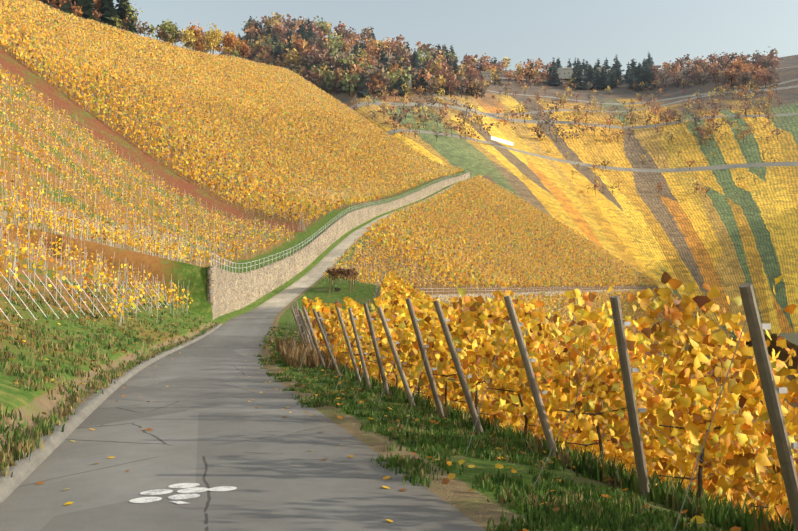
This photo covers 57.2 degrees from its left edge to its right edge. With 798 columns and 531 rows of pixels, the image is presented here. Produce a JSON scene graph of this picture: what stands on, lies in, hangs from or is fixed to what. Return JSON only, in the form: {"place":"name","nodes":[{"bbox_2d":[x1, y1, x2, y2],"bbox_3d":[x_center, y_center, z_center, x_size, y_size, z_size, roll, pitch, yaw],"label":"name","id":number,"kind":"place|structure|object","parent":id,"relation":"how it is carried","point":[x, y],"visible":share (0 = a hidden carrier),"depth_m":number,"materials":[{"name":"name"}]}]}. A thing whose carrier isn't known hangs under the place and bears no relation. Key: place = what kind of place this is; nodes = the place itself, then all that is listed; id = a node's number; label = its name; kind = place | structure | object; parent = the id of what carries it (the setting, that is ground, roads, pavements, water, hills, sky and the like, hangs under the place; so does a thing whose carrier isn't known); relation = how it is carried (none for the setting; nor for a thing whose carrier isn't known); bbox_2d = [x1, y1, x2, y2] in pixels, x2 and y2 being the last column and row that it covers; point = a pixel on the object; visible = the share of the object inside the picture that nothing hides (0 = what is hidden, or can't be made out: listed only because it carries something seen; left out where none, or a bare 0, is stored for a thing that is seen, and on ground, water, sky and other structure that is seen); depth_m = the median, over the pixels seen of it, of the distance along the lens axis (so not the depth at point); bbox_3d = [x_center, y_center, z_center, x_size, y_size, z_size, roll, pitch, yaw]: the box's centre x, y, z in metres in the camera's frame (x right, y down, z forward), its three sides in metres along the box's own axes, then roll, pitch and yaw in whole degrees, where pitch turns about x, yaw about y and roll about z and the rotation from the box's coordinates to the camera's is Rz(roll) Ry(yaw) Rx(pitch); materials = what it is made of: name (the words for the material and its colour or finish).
{"place":"outdoors","nodes":[
{"label":"outdoors","id":0,"kind":"place"},
{"bbox_2d":[0,178,485,530],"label":"road","id":1,"kind":"structure","parent":0,"point":[205,420],"depth_m":8.01,"materials":[{"name":"grey asphalt"}]},
{"bbox_2d":[129,483,236,503],"bbox_3d":[-1.966,2.052,6.575,0.741,0.005,0.797,-2,-4,20],"label":"road marking","id":2,"kind":"object","parent":1,"relation":"on","point":[188,489],"visible":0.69,"depth_m":6.65,"materials":[{"name":"paint"}]},
{"bbox_2d":[36,340,406,521],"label":"fallen leaves","id":3,"kind":"object","parent":1,"relation":"on","point":[150,429],"depth_m":8.29,"materials":[{"name":"orange plant"}]},
{"bbox_2d":[0,4,797,530],"bbox_3d":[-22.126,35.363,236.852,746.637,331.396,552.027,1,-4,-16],"label":"grassy ground","id":4,"kind":"structure","parent":0,"point":[476,506],"depth_m":89.07,"materials":[{"name":"green plant"}]},
{"bbox_2d":[0,268,168,320],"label":"stakes","id":5,"kind":"object","parent":4,"relation":"on","point":[64,299],"visible":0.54,"depth_m":29.71,"materials":[{"name":"wood"}]},
{"bbox_2d":[0,207,189,327],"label":"vineyard stakes","id":6,"kind":"object","parent":4,"relation":"on","point":[15,261],"visible":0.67,"depth_m":40.45,"materials":[{"name":"wood"}]},
{"bbox_2d":[0,211,192,317],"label":"vine leaves","id":7,"kind":"object","parent":4,"relation":"on","point":[23,249],"visible":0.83,"depth_m":41.73,"materials":[{"name":"yellow plant"}]},
{"bbox_2d":[0,279,217,476],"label":"bank grass","id":8,"kind":"structure","parent":4,"relation":"on","point":[26,444],"depth_m":18.25,"materials":[{"name":"green plant"}]},
{"bbox_2d":[38,0,251,58],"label":"hill trees","id":9,"kind":"object","parent":4,"relation":"on","point":[123,13],"depth_m":292.17,"materials":[{"name":"plant"}]},
{"bbox_2d":[0,70,293,265],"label":"vine stakes","id":10,"kind":"object","parent":4,"relation":"on","point":[96,225],"visible":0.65,"depth_m":94.53,"materials":[{"name":"wood"}]},
{"bbox_2d":[0,65,294,265],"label":"vine leaves","id":11,"kind":"object","parent":4,"relation":"on","point":[169,247],"visible":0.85,"depth_m":96.48,"materials":[{"name":"yellow plant"}]},
{"bbox_2d":[0,0,460,223],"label":"grapevines","id":12,"kind":"object","parent":4,"relation":"on","point":[270,138],"visible":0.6,"depth_m":206.77,"materials":[{"name":"yellow plant"}]},
{"bbox_2d":[0,0,463,223],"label":"vine leaves","id":13,"kind":"object","parent":4,"relation":"on","point":[172,50],"visible":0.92,"depth_m":214.27,"materials":[{"name":"yellow plant"}]},
{"bbox_2d":[297,213,305,230],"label":"stake bundle","id":14,"kind":"object","parent":4,"relation":"on","point":[301,220],"visible":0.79,"depth_m":126.47,"materials":[{"name":"brown wood"}]},
{"bbox_2d":[274,336,341,369],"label":"dry grass","id":15,"kind":"structure","parent":4,"relation":"on","point":[310,359],"depth_m":25.23,"materials":[{"name":"brown plant"}]},
{"bbox_2d":[207,171,469,319],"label":"retaining wall","id":16,"kind":"structure","parent":4,"relation":"on","point":[228,292],"depth_m":96.25,"materials":[{"name":"stone"}]},
{"bbox_2d":[211,170,467,272],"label":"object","id":17,"kind":"structure","parent":16,"relation":"on","point":[422,187],"depth_m":101.14,"materials":[{"name":"metal"}]},
{"bbox_2d":[329,270,354,293],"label":"pergola","id":18,"kind":"object","parent":4,"relation":"on","point":[337,289],"visible":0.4,"depth_m":92.08,"materials":[{"name":"brown wood"}]},
{"bbox_2d":[325,266,358,281],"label":"pergola vine leaves","id":19,"kind":"object","parent":18,"relation":"on","point":[346,273],"visible":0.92,"depth_m":91.55,"materials":[{"name":"brown plant"}]},
{"bbox_2d":[0,282,740,530],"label":"grass tufts","id":20,"kind":"object","parent":4,"relation":"on","point":[700,519],"visible":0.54,"depth_m":11.20,"materials":[{"name":"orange plant"}]},
{"bbox_2d":[257,326,760,530],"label":"verge grass","id":21,"kind":"structure","parent":4,"relation":"on","point":[602,511],"depth_m":8.07,"materials":[{"name":"green plant"}]},
{"bbox_2d":[425,289,651,301],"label":"stone wall","id":22,"kind":"structure","parent":4,"relation":"on","point":[441,296],"depth_m":171.41,"materials":[{"name":"stone"}]},
{"bbox_2d":[421,286,642,293],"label":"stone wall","id":23,"kind":"structure","parent":22,"relation":"on","point":[503,290],"depth_m":153.76,"materials":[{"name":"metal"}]},
{"bbox_2d":[290,272,797,530],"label":"vineyard posts","id":24,"kind":"object","parent":4,"relation":"on","point":[775,415],"visible":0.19,"depth_m":9.07,"materials":[{"name":"grey wood"}]},
{"bbox_2d":[283,304,797,530],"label":"vines trellis wires","id":25,"kind":"object","parent":24,"relation":"attached to","point":[780,390],"visible":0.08,"depth_m":9.06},
{"bbox_2d":[302,271,797,528],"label":"vine leaves","id":26,"kind":"object","parent":24,"relation":"attached to","point":[738,467],"depth_m":9.54,"materials":[{"name":"yellow plant"}]},
{"bbox_2d":[324,176,767,353],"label":"grapevines","id":27,"kind":"object","parent":4,"relation":"on","point":[427,269],"visible":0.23,"depth_m":209.66,"materials":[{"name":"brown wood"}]},
{"bbox_2d":[323,175,777,362],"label":"vine leaves","id":28,"kind":"object","parent":4,"relation":"on","point":[486,194],"visible":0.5,"depth_m":229.35,"materials":[{"name":"yellow plant"}]},
{"bbox_2d":[324,354,794,530],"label":"grass under vines","id":29,"kind":"structure","parent":4,"relation":"on","point":[669,496],"depth_m":7.79,"materials":[{"name":"green plant"}]},
{"bbox_2d":[113,0,797,74],"label":"sky","id":30,"kind":"structure","parent":0,"point":[515,30],"materials":[{"name":"blue"}]},
{"bbox_2d":[220,28,797,338],"bbox_3d":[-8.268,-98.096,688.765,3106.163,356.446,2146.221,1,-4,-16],"label":"distant hillside","id":31,"kind":"structure","parent":0,"point":[729,234],"depth_m":427.34,"materials":[{"name":"yellow plant"}]},
{"bbox_2d":[222,12,782,197],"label":"hill trees","id":32,"kind":"object","parent":31,"relation":"on","point":[311,49],"depth_m":592.49,"materials":[{"name":"plant"}]},
{"bbox_2d":[491,136,513,146],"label":"banner sign","id":33,"kind":"object","parent":31,"relation":"on","point":[502,141],"visible":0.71,"depth_m":459.85,"materials":[{"name":"paint"}]},
{"bbox_2d":[401,67,610,88],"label":"ridge buildings","id":34,"kind":"structure","parent":31,"relation":"on","point":[564,73],"depth_m":713.45,"materials":[{"name":"paint"}]},
{"bbox_2d":[774,333,797,345],"bbox_3d":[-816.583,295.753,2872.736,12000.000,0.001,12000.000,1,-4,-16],"label":"valley ground","id":35,"kind":"structure","parent":0,"point":[792,338],"depth_m":3434.00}
]}

